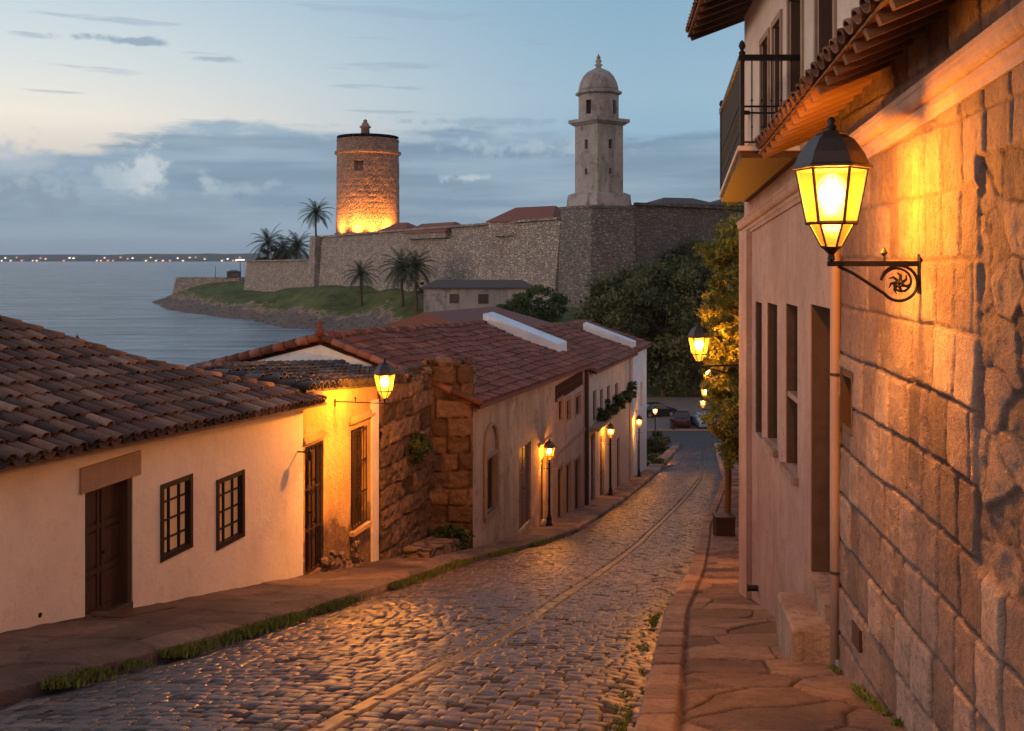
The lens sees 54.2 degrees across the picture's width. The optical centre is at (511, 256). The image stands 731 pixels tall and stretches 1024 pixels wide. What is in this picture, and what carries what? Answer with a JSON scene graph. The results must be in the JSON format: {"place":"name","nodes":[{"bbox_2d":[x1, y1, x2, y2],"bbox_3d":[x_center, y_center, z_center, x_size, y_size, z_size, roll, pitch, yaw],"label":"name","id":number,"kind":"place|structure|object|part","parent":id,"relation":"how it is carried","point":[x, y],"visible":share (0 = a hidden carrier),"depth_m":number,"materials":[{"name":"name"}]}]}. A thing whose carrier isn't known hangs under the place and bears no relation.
{"place":"outdoors","nodes":[
{"label":"outdoors","id":0,"kind":"place"},
{"bbox_2d":[0,253,308,261],"bbox_3d":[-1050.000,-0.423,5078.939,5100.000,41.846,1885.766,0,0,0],"label":"hills","id":1,"kind":"structure","parent":0,"point":[210,257],"depth_m":4894.85,"materials":[{"name":"grey"}]},
{"bbox_2d":[0,261,314,365],"bbox_3d":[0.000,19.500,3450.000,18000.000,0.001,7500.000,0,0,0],"label":"sea","id":2,"kind":"structure","parent":0,"point":[110,305],"depth_m":357.80,"materials":[{"name":"liquid"}]},
{"bbox_2d":[0,443,680,706],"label":"sidewalk","id":3,"kind":"structure","parent":0,"point":[29,656],"depth_m":14.32,"materials":[{"name":"stone"}]},
{"bbox_2d":[92,604,181,617],"bbox_3d":[-5.530,5.274,14.823,0.500,0.421,1.446,0,0,15],"label":"doorstep","id":4,"kind":"object","parent":3,"relation":"on","point":[134,611],"visible":0.57,"depth_m":14.70,"materials":[{"name":"brown stone"}]},
{"bbox_2d":[0,315,326,632],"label":"white house","id":5,"kind":"structure","parent":3,"relation":"on","point":[128,481],"depth_m":15.96,"materials":[{"name":"paint"}]},
{"bbox_2d":[85,482,118,614],"bbox_3d":[-6.106,4.305,14.794,0.141,1.910,1.056,0,0,15],"label":"door","id":6,"kind":"structure","parent":5,"relation":"in","point":[102,504],"depth_m":14.83,"materials":[{"name":"brown wood"}]},
{"bbox_2d":[160,473,192,562],"bbox_3d":[-5.540,4.260,16.409,0.125,1.239,0.907,0,0,15],"label":"window","id":7,"kind":"structure","parent":5,"relation":"in","point":[176,496],"depth_m":16.51,"materials":[{"name":"brown wood"}]},
{"bbox_2d":[216,469,244,550],"bbox_3d":[-5.113,4.540,18.033,0.125,1.239,0.959,0,0,15],"label":"window","id":8,"kind":"structure","parent":5,"relation":"in","point":[230,489],"depth_m":18.16,"materials":[{"name":"brown wood"}]},
{"bbox_2d":[297,448,312,460],"bbox_3d":[-4.245,4.040,20.520,0.344,0.280,0.129,0,0,22],"label":"wall fixture","id":9,"kind":"object","parent":5,"relation":"attached to","point":[309,455],"depth_m":20.44,"materials":[{"name":"black metal"}]},
{"bbox_2d":[193,359,427,574],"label":"ochre house","id":10,"kind":"structure","parent":3,"relation":"on","point":[341,496],"depth_m":22.71,"materials":[{"name":"yellow paint"}]},
{"bbox_2d":[305,444,314,572],"bbox_3d":[-4.366,5.360,21.353,0.149,2.720,0.861,0,0,15],"label":"door","id":11,"kind":"structure","parent":10,"relation":"in","point":[313,448],"depth_m":21.48,"materials":[{"name":"brown wood"}]},
{"bbox_2d":[334,358,396,406],"bbox_3d":[-3.258,2.779,22.029,1.440,1.112,0.501,0,0,4],"label":"wall lamp","id":12,"kind":"object","parent":10,"relation":"attached to","point":[384,373],"visible":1,"depth_m":21.89,"materials":[{"name":"yellow glass"}]},
{"bbox_2d":[186,319,593,547],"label":"tan house","id":13,"kind":"structure","parent":3,"relation":"on","point":[512,399],"depth_m":33.16,"materials":[{"name":"paint"}]},
{"bbox_2d":[488,457,491,508],"bbox_3d":[-0.794,6.893,30.349,0.070,1.647,1.083,0,0,15],"label":"window","id":14,"kind":"structure","parent":13,"relation":"in","point":[489,460],"depth_m":30.75,"materials":[{"name":"brown wood"}]},
{"bbox_2d":[519,443,528,528],"bbox_3d":[0.366,7.912,34.609,0.149,2.775,1.683,0,0,15],"label":"door","id":15,"kind":"structure","parent":13,"relation":"in","point":[524,451],"depth_m":34.74,"materials":[{"name":"wood"}]},
{"bbox_2d":[483,312,566,351],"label":"firewall parapet","id":16,"kind":"structure","parent":13,"relation":"on","point":[523,331],"depth_m":45.95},
{"bbox_2d":[541,459,542,518],"bbox_3d":[1.023,8.700,37.384,0.070,2.380,0.817,0,0,15],"label":"door","id":17,"kind":"structure","parent":13,"relation":"in","point":[542,459],"depth_m":37.73,"materials":[{"name":"brown wood"}]},
{"bbox_2d":[375,356,475,559],"bbox_3d":[-4.192,6.133,27.176,5.637,6.534,4.695,0,0,11],"label":"stone ruin","id":18,"kind":"object","parent":3,"relation":"on","point":[433,489],"visible":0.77,"depth_m":27.98,"materials":[{"name":"brown stone"}]},
{"bbox_2d":[408,431,433,463],"bbox_3d":[-2.446,5.117,26.800,0.704,0.925,1.698,0,0,0],"label":"wall plant","id":19,"kind":"object","parent":18,"relation":"attached to","point":[421,445],"depth_m":26.56,"materials":[{"name":"green plant"}]},
{"bbox_2d":[403,535,458,557],"bbox_3d":[-2.077,7.980,26.509,0.817,1.240,2.670,0,0,12],"label":"stone step","id":20,"kind":"object","parent":3,"relation":"on","point":[431,546],"visible":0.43,"depth_m":26.02,"materials":[{"name":"brown stone"}]},
{"bbox_2d":[430,523,476,549],"bbox_3d":[-1.740,7.874,27.919,1.336,0.994,1.037,0,0,-36],"label":"bush","id":21,"kind":"object","parent":3,"relation":"on","point":[461,534],"visible":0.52,"depth_m":27.74,"materials":[{"name":"green plant"}]},
{"bbox_2d":[372,365,588,518],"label":"gallery house","id":22,"kind":"structure","parent":3,"relation":"on","point":[571,442],"depth_m":42.30,"materials":[{"name":"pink paint"}]},
{"bbox_2d":[558,469,559,515],"bbox_3d":[1.812,9.606,40.156,0.141,2.288,0.927,0,0,15],"label":"door","id":23,"kind":"structure","parent":22,"relation":"in","point":[559,469],"depth_m":40.55,"materials":[{"name":"brown wood"}]},
{"bbox_2d":[566,465,567,511],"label":"door","id":24,"kind":"structure","parent":22,"relation":"in","point":[567,465],"depth_m":42.12,"materials":[{"name":"brown wood"}]},
{"bbox_2d":[575,459,577,507],"bbox_3d":[2.734,10.110,43.667,0.141,2.580,1.218,0,0,15],"label":"door","id":25,"kind":"structure","parent":22,"relation":"in","point":[576,462],"depth_m":44.06,"materials":[{"name":"brown wood"}]},
{"bbox_2d":[576,397,577,413],"bbox_3d":[2.763,6.512,43.836,0.070,0.860,1.132,0,0,15],"label":"window","id":26,"kind":"structure","parent":22,"relation":"in","point":[576,397],"depth_m":44.19,"materials":[{"name":"brown wood"}]},
{"bbox_2d":[543,439,554,525],"bbox_3d":[1.380,8.346,37.000,0.472,3.251,0.409,0,0,0],"label":"street lamp","id":27,"kind":"object","parent":3,"relation":"on","point":[549,447],"visible":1,"depth_m":36.95,"materials":[{"name":"black metal"}]},
{"bbox_2d":[565,319,651,476],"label":"end house","id":28,"kind":"structure","parent":3,"relation":"on","point":[639,377],"depth_m":64.45,"materials":[{"name":"white paint"}]},
{"bbox_2d":[583,322,635,357],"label":"firewall parapet","id":29,"kind":"structure","parent":28,"relation":"on","point":[603,332],"depth_m":61.35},
{"bbox_2d":[637,441,637,472],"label":"door","id":30,"kind":"structure","parent":28,"relation":"in","point":[637,441],"depth_m":63.77,"materials":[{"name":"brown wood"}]},
{"bbox_2d":[606,422,614,495],"bbox_3d":[4.950,10.143,50.200,0.472,3.706,0.409,0,0,0],"label":"street lamp","id":31,"kind":"object","parent":3,"relation":"on","point":[610,427],"visible":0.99,"depth_m":50.14,"materials":[{"name":"black metal"}]},
{"bbox_2d":[635,415,642,476],"bbox_3d":[7.750,11.527,61.000,0.472,3.875,0.409,0,0,0],"label":"street lamp","id":32,"kind":"object","parent":3,"relation":"on","point":[639,419],"visible":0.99,"depth_m":60.97,"materials":[{"name":"black metal"}]},
{"bbox_2d":[647,430,670,465],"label":"bush","id":33,"kind":"object","parent":3,"relation":"on","point":[659,443],"visible":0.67,"depth_m":73.43,"materials":[{"name":"green plant"}]},
{"bbox_2d":[0,444,722,730],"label":"road","id":34,"kind":"structure","parent":0,"point":[549,636],"depth_m":11.52,"materials":[{"name":"grey stone"}]},
{"bbox_2d":[35,535,902,726],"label":"grass","id":35,"kind":"structure","parent":34,"relation":"on","point":[92,674],"depth_m":12.42,"materials":[{"name":"green plant"}]},
{"bbox_2d":[591,611,662,730],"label":"weeds","id":36,"kind":"object","parent":34,"relation":"on","point":[653,621],"visible":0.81,"depth_m":9.10,"materials":[{"name":"green plant"}]},
{"bbox_2d":[0,0,743,254],"label":"sky","id":37,"kind":"structure","parent":0,"point":[127,126],"materials":[{"name":"blue"}]},
{"bbox_2d":[152,280,734,462],"bbox_3d":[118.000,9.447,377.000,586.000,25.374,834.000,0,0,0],"label":"terrain","id":38,"kind":"structure","parent":0,"point":[334,307],"depth_m":292.11,"materials":[{"name":"green plant"}]},
{"bbox_2d":[172,277,244,294],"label":"quay","id":39,"kind":"structure","parent":38,"relation":"on","point":[181,284],"depth_m":428.46,"materials":[{"name":"grey stone"}]},
{"bbox_2d":[227,270,240,277],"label":"beacon hut","id":40,"kind":"object","parent":39,"relation":"on","point":[233,273],"visible":1,"depth_m":426.00,"materials":[{"name":"stone"}]},
{"bbox_2d":[344,256,379,306],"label":"palm tree","id":41,"kind":"object","parent":38,"relation":"on","point":[360,272],"visible":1,"depth_m":281.62,"materials":[{"name":"green plant"}]},
{"bbox_2d":[376,246,424,307],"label":"palm tree","id":42,"kind":"object","parent":38,"relation":"on","point":[396,274],"visible":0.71,"depth_m":253.84,"materials":[{"name":"green plant"}]},
{"bbox_2d":[391,245,438,311],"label":"palm tree","id":43,"kind":"object","parent":38,"relation":"on","point":[416,264],"visible":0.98,"depth_m":249.25,"materials":[{"name":"green plant"}]},
{"bbox_2d":[413,282,423,292],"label":"shrub","id":44,"kind":"object","parent":38,"relation":"on","point":[421,290],"visible":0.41,"depth_m":267.19,"materials":[{"name":"green plant"}]},
{"bbox_2d":[349,306,549,364],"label":"house","id":45,"kind":"structure","parent":38,"relation":"on","point":[462,315],"depth_m":57.93,"materials":[{"name":"red ceramic"}]},
{"bbox_2d":[421,280,532,312],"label":"annex house","id":46,"kind":"structure","parent":38,"relation":"on","point":[442,295],"depth_m":188.50,"materials":[{"name":"beige paint"}]},
{"bbox_2d":[449,294,458,302],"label":"window","id":47,"kind":"structure","parent":46,"relation":"in","point":[453,298],"depth_m":188.66,"materials":[{"name":"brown wood"}]},
{"bbox_2d":[478,294,488,303],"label":"window","id":48,"kind":"structure","parent":46,"relation":"in","point":[482,298],"depth_m":188.66,"materials":[{"name":"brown wood"}]},
{"bbox_2d":[244,202,743,307],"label":"fortress","id":49,"kind":"structure","parent":38,"relation":"on","point":[570,250],"depth_m":227.03,"materials":[{"name":"grey stone"}]},
{"bbox_2d":[250,224,287,259],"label":"palm tree","id":50,"kind":"object","parent":49,"relation":"on","point":[266,240],"visible":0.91,"depth_m":382.42,"materials":[{"name":"green plant"}]},
{"bbox_2d":[255,247,294,261],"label":"shrub","id":51,"kind":"object","parent":49,"relation":"on","point":[263,258],"visible":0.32,"depth_m":385.66,"materials":[{"name":"green plant"}]},
{"bbox_2d":[264,232,295,259],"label":"palm tree","id":52,"kind":"object","parent":49,"relation":"on","point":[280,240],"visible":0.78,"depth_m":380.49,"materials":[{"name":"green plant"}]},
{"bbox_2d":[275,229,309,259],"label":"palm tree","id":53,"kind":"object","parent":49,"relation":"on","point":[297,245],"visible":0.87,"depth_m":376.68,"materials":[{"name":"green plant"}]},
{"bbox_2d":[298,198,334,235],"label":"palm tree","id":54,"kind":"object","parent":49,"relation":"on","point":[315,212],"visible":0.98,"depth_m":349.36,"materials":[{"name":"green plant"}]},
{"bbox_2d":[334,119,400,236],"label":"round tower","id":55,"kind":"structure","parent":49,"relation":"on","point":[367,180],"depth_m":327.02,"materials":[{"name":"brown stone"}]},
{"bbox_2d":[370,222,415,234],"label":"fort building","id":56,"kind":"structure","parent":49,"relation":"on","point":[398,226],"depth_m":297.76,"materials":[{"name":"red tile"}]},
{"bbox_2d":[401,222,461,238],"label":"fort building","id":57,"kind":"structure","parent":49,"relation":"on","point":[430,233],"depth_m":268.31,"materials":[{"name":"red ceramic"}]},
{"bbox_2d":[486,206,560,235],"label":"fort building","id":58,"kind":"structure","parent":49,"relation":"on","point":[500,225],"depth_m":234.39,"materials":[{"name":"red tile"}]},
{"bbox_2d":[566,53,631,206],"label":"lighthouse","id":59,"kind":"object","parent":49,"relation":"on","point":[598,124],"visible":0.99,"depth_m":213.67,"materials":[{"name":"beige stone"}]},
{"bbox_2d":[587,100,590,113],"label":"window","id":60,"kind":"structure","parent":59,"relation":"in","point":[588,101],"depth_m":214.04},
{"bbox_2d":[643,197,720,205],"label":"fort building","id":61,"kind":"structure","parent":49,"relation":"on","point":[684,201],"depth_m":237.43,"materials":[{"name":"ceramic"}]},
{"bbox_2d":[653,236,726,271],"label":"shrub","id":62,"kind":"object","parent":49,"relation":"on","point":[681,250],"visible":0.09,"depth_m":215.09,"materials":[{"name":"green plant"}]},
{"bbox_2d":[711,199,743,206],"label":"fort building","id":63,"kind":"structure","parent":49,"relation":"on","point":[719,202],"depth_m":244.45,"materials":[{"name":"ceramic"}]},
{"bbox_2d":[496,301,529,315],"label":"bushy tree","id":64,"kind":"object","parent":38,"relation":"on","point":[503,306],"visible":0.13,"depth_m":171.28,"materials":[{"name":"green plant"}]},
{"bbox_2d":[505,284,570,322],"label":"bushy tree","id":65,"kind":"object","parent":38,"relation":"on","point":[556,302],"visible":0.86,"depth_m":165.67,"materials":[{"name":"green plant"}]},
{"bbox_2d":[530,322,638,502],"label":"house","id":66,"kind":"structure","parent":38,"relation":"on","point":[610,373],"depth_m":53.51,"materials":[{"name":"paint"}]},
{"bbox_2d":[591,434,592,499],"bbox_3d":[3.733,10.160,47.590,0.149,3.480,1.046,0,0,15],"label":"door","id":67,"kind":"structure","parent":66,"relation":"in","point":[592,434],"depth_m":48.03,"materials":[{"name":"brown wood"}]},
{"bbox_2d":[600,435,601,494],"bbox_3d":[4.386,10.660,50.078,0.149,3.480,1.163,0,0,15],"label":"door","id":68,"kind":"structure","parent":66,"relation":"in","point":[601,435],"depth_m":50.59,"materials":[{"name":"brown wood"}]},
{"bbox_2d":[595,407,611,420],"bbox_3d":[4.376,7.765,48.716,0.934,0.889,1.183,0,0,0],"label":"balcony plant","id":69,"kind":"object","parent":66,"relation":"on","point":[604,415],"visible":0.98,"depth_m":48.51,"materials":[{"name":"green plant"}]},
{"bbox_2d":[609,439,609,486],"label":"door","id":70,"kind":"structure","parent":66,"relation":"in","point":[609,439],"depth_m":53.10,"materials":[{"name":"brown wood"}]},
{"bbox_2d":[605,398,619,414],"bbox_3d":[5.100,7.700,50.891,0.759,1.046,1.704,0,0,0],"label":"balcony plant","id":71,"kind":"object","parent":66,"relation":"on","point":[613,409],"visible":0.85,"depth_m":50.84,"materials":[{"name":"green plant"}]},
{"bbox_2d":[617,439,617,484],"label":"door","id":72,"kind":"structure","parent":66,"relation":"in","point":[617,439],"depth_m":55.78,"materials":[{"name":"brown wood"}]},
{"bbox_2d":[613,393,626,409],"bbox_3d":[5.742,7.742,53.695,0.824,0.934,1.596,0,0,0],"label":"balcony plant","id":73,"kind":"object","parent":66,"relation":"on","point":[619,399],"visible":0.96,"depth_m":53.28,"materials":[{"name":"green plant"}]},
{"bbox_2d":[622,389,632,402],"bbox_3d":[6.329,7.812,56.014,0.815,0.794,1.501,0,0,0],"label":"balcony plant","id":74,"kind":"object","parent":66,"relation":"on","point":[627,395],"visible":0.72,"depth_m":55.53,"materials":[{"name":"green plant"}]},
{"bbox_2d":[627,381,636,398],"bbox_3d":[7.085,7.764,58.621,0.769,0.991,1.911,0,0,0],"label":"balcony plant","id":75,"kind":"object","parent":66,"relation":"on","point":[632,387],"visible":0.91,"depth_m":58.16,"materials":[{"name":"green plant"}]},
{"bbox_2d":[573,260,685,360],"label":"dark tree","id":76,"kind":"object","parent":38,"relation":"on","point":[599,293],"visible":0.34,"depth_m":129.52,"materials":[{"name":"green plant"}]},
{"bbox_2d":[652,406,657,452],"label":"street lamp","id":77,"kind":"object","parent":38,"relation":"on","point":[655,409],"visible":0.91,"depth_m":79.95,"materials":[{"name":"black metal"}]},
{"bbox_2d":[597,253,722,396],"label":"dark tree","id":78,"kind":"object","parent":38,"relation":"on","point":[681,372],"visible":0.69,"depth_m":123.07,"materials":[{"name":"green plant"}]},
{"bbox_2d":[637,269,731,392],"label":"dark tree","id":79,"kind":"object","parent":38,"relation":"on","point":[672,333],"visible":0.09,"depth_m":126.20,"materials":[{"name":"green plant"}]},
{"bbox_2d":[661,257,737,394],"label":"dark tree","id":80,"kind":"object","parent":38,"relation":"on","point":[702,284],"visible":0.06,"depth_m":125.55,"materials":[{"name":"green plant"}]},
{"bbox_2d":[685,0,1023,730],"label":"stone house","id":81,"kind":"structure","parent":38,"relation":"on","point":[881,480],"depth_m":7.95,"materials":[{"name":"brown stone"}]},
{"bbox_2d":[840,367,855,435],"bbox_3d":[3.342,1.410,9.770,0.150,0.610,0.523,0,0,6],"label":"window","id":82,"kind":"structure","parent":81,"relation":"in","point":[846,377],"depth_m":9.97,"materials":[{"name":"brown wood"}]},
{"bbox_2d":[791,117,922,301],"bbox_3d":[2.572,-0.358,7.462,0.950,1.394,0.511,0,0,18],"label":"wall lamp","id":83,"kind":"object","parent":81,"relation":"attached to","point":[831,166],"visible":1,"depth_m":7.41,"materials":[{"name":"black metal"}]},
{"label":"garden wall","id":84,"kind":"object","parent":38,"relation":"on","visible":0},
{"bbox_2d":[700,396,707,409],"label":"wall lamp","id":85,"kind":"object","parent":84,"relation":"attached to","point":[702,403],"visible":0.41,"depth_m":69.89,"materials":[{"name":"yellow glass"}]},
{"bbox_2d":[700,385,709,400],"bbox_3d":[11.410,7.402,54.040,2.508,1.294,0.470,0,0,-2],"label":"wall lamp","id":86,"kind":"object","parent":84,"relation":"attached to","point":[703,393],"visible":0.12,"depth_m":53.89,"materials":[{"name":"yellow glass"}]},
{"bbox_2d":[687,321,738,374],"bbox_3d":[4.634,2.056,22.068,1.556,1.294,0.518,0,0,-7],"label":"wall lamp","id":87,"kind":"object","parent":84,"relation":"attached to","point":[698,336],"visible":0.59,"depth_m":21.90,"materials":[{"name":"yellow glass"}]},
{"bbox_2d":[692,202,743,469],"bbox_3d":[6.092,3.663,26.110,2.608,10.788,12.882,0,0,12],"label":"climbing vine","id":88,"kind":"object","parent":84,"relation":"attached to","point":[721,254],"visible":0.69,"depth_m":23.14,"materials":[{"name":"green plant"}]},
{"bbox_2d":[669,419,674,429],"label":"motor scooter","id":89,"kind":"object","parent":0,"point":[671,423],"visible":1,"depth_m":99.30,"materials":[{"name":"black metal"}]},
{"bbox_2d":[647,397,714,428],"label":"plaza","id":90,"kind":"structure","parent":0,"point":[691,405],"depth_m":113.12,"materials":[{"name":"grey stone"}]},
{"bbox_2d":[647,402,676,417],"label":"parked car","id":91,"kind":"object","parent":90,"relation":"on","point":[663,409],"visible":0.64,"depth_m":107.31,"materials":[{"name":"black paint"}]},
{"bbox_2d":[673,411,690,427],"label":"parked car","id":92,"kind":"object","parent":90,"relation":"on","point":[681,418],"visible":0.73,"depth_m":100.48,"materials":[{"name":"red paint"}]},
{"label":"rear window","id":93,"kind":"part","parent":92,"relation":"part of","materials":[{"name":"black glass"}]},
{"bbox_2d":[647,429,737,430],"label":"plaza kerb","id":94,"kind":"structure","parent":90,"relation":"on","point":[679,429],"depth_m":98.97,"materials":[{"name":"stone"}]},
{"bbox_2d":[690,412,717,428],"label":"parked car","id":95,"kind":"object","parent":90,"relation":"on","point":[695,419],"visible":0.55,"depth_m":100.45,"materials":[{"name":"silver paint"}]},
{"bbox_2d":[647,431,737,446],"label":"cross road","id":96,"kind":"structure","parent":0,"point":[693,437],"depth_m":93.48,"materials":[{"name":"grey asphalt"}]},
{"bbox_2d":[633,443,907,730],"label":"sidewalk","id":97,"kind":"structure","parent":0,"point":[720,662],"depth_m":10.07,"materials":[{"name":"brown stone"}]},
{"bbox_2d":[712,512,735,535],"bbox_3d":[7.100,9.000,33.500,0.680,0.720,0.660,0,0,0],"label":"planter box","id":98,"kind":"object","parent":97,"relation":"on","point":[723,523],"visible":0.89,"depth_m":33.20,"materials":[{"name":"brown wood"}]},
{"bbox_2d":[724,459,731,511],"bbox_3d":[7.355,7.699,34.237,0.259,4.208,0.305,0,0,-23],"label":"wooden post","id":99,"kind":"object","parent":97,"relation":"on","point":[728,483],"visible":0.38,"depth_m":34.11,"materials":[{"name":"brown wood"}]},
{"bbox_2d":[776,592,834,664],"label":"step block","id":100,"kind":"structure","parent":97,"relation":"on","point":[802,632],"depth_m":10.64,"materials":[{"name":"stone"}]}
]}

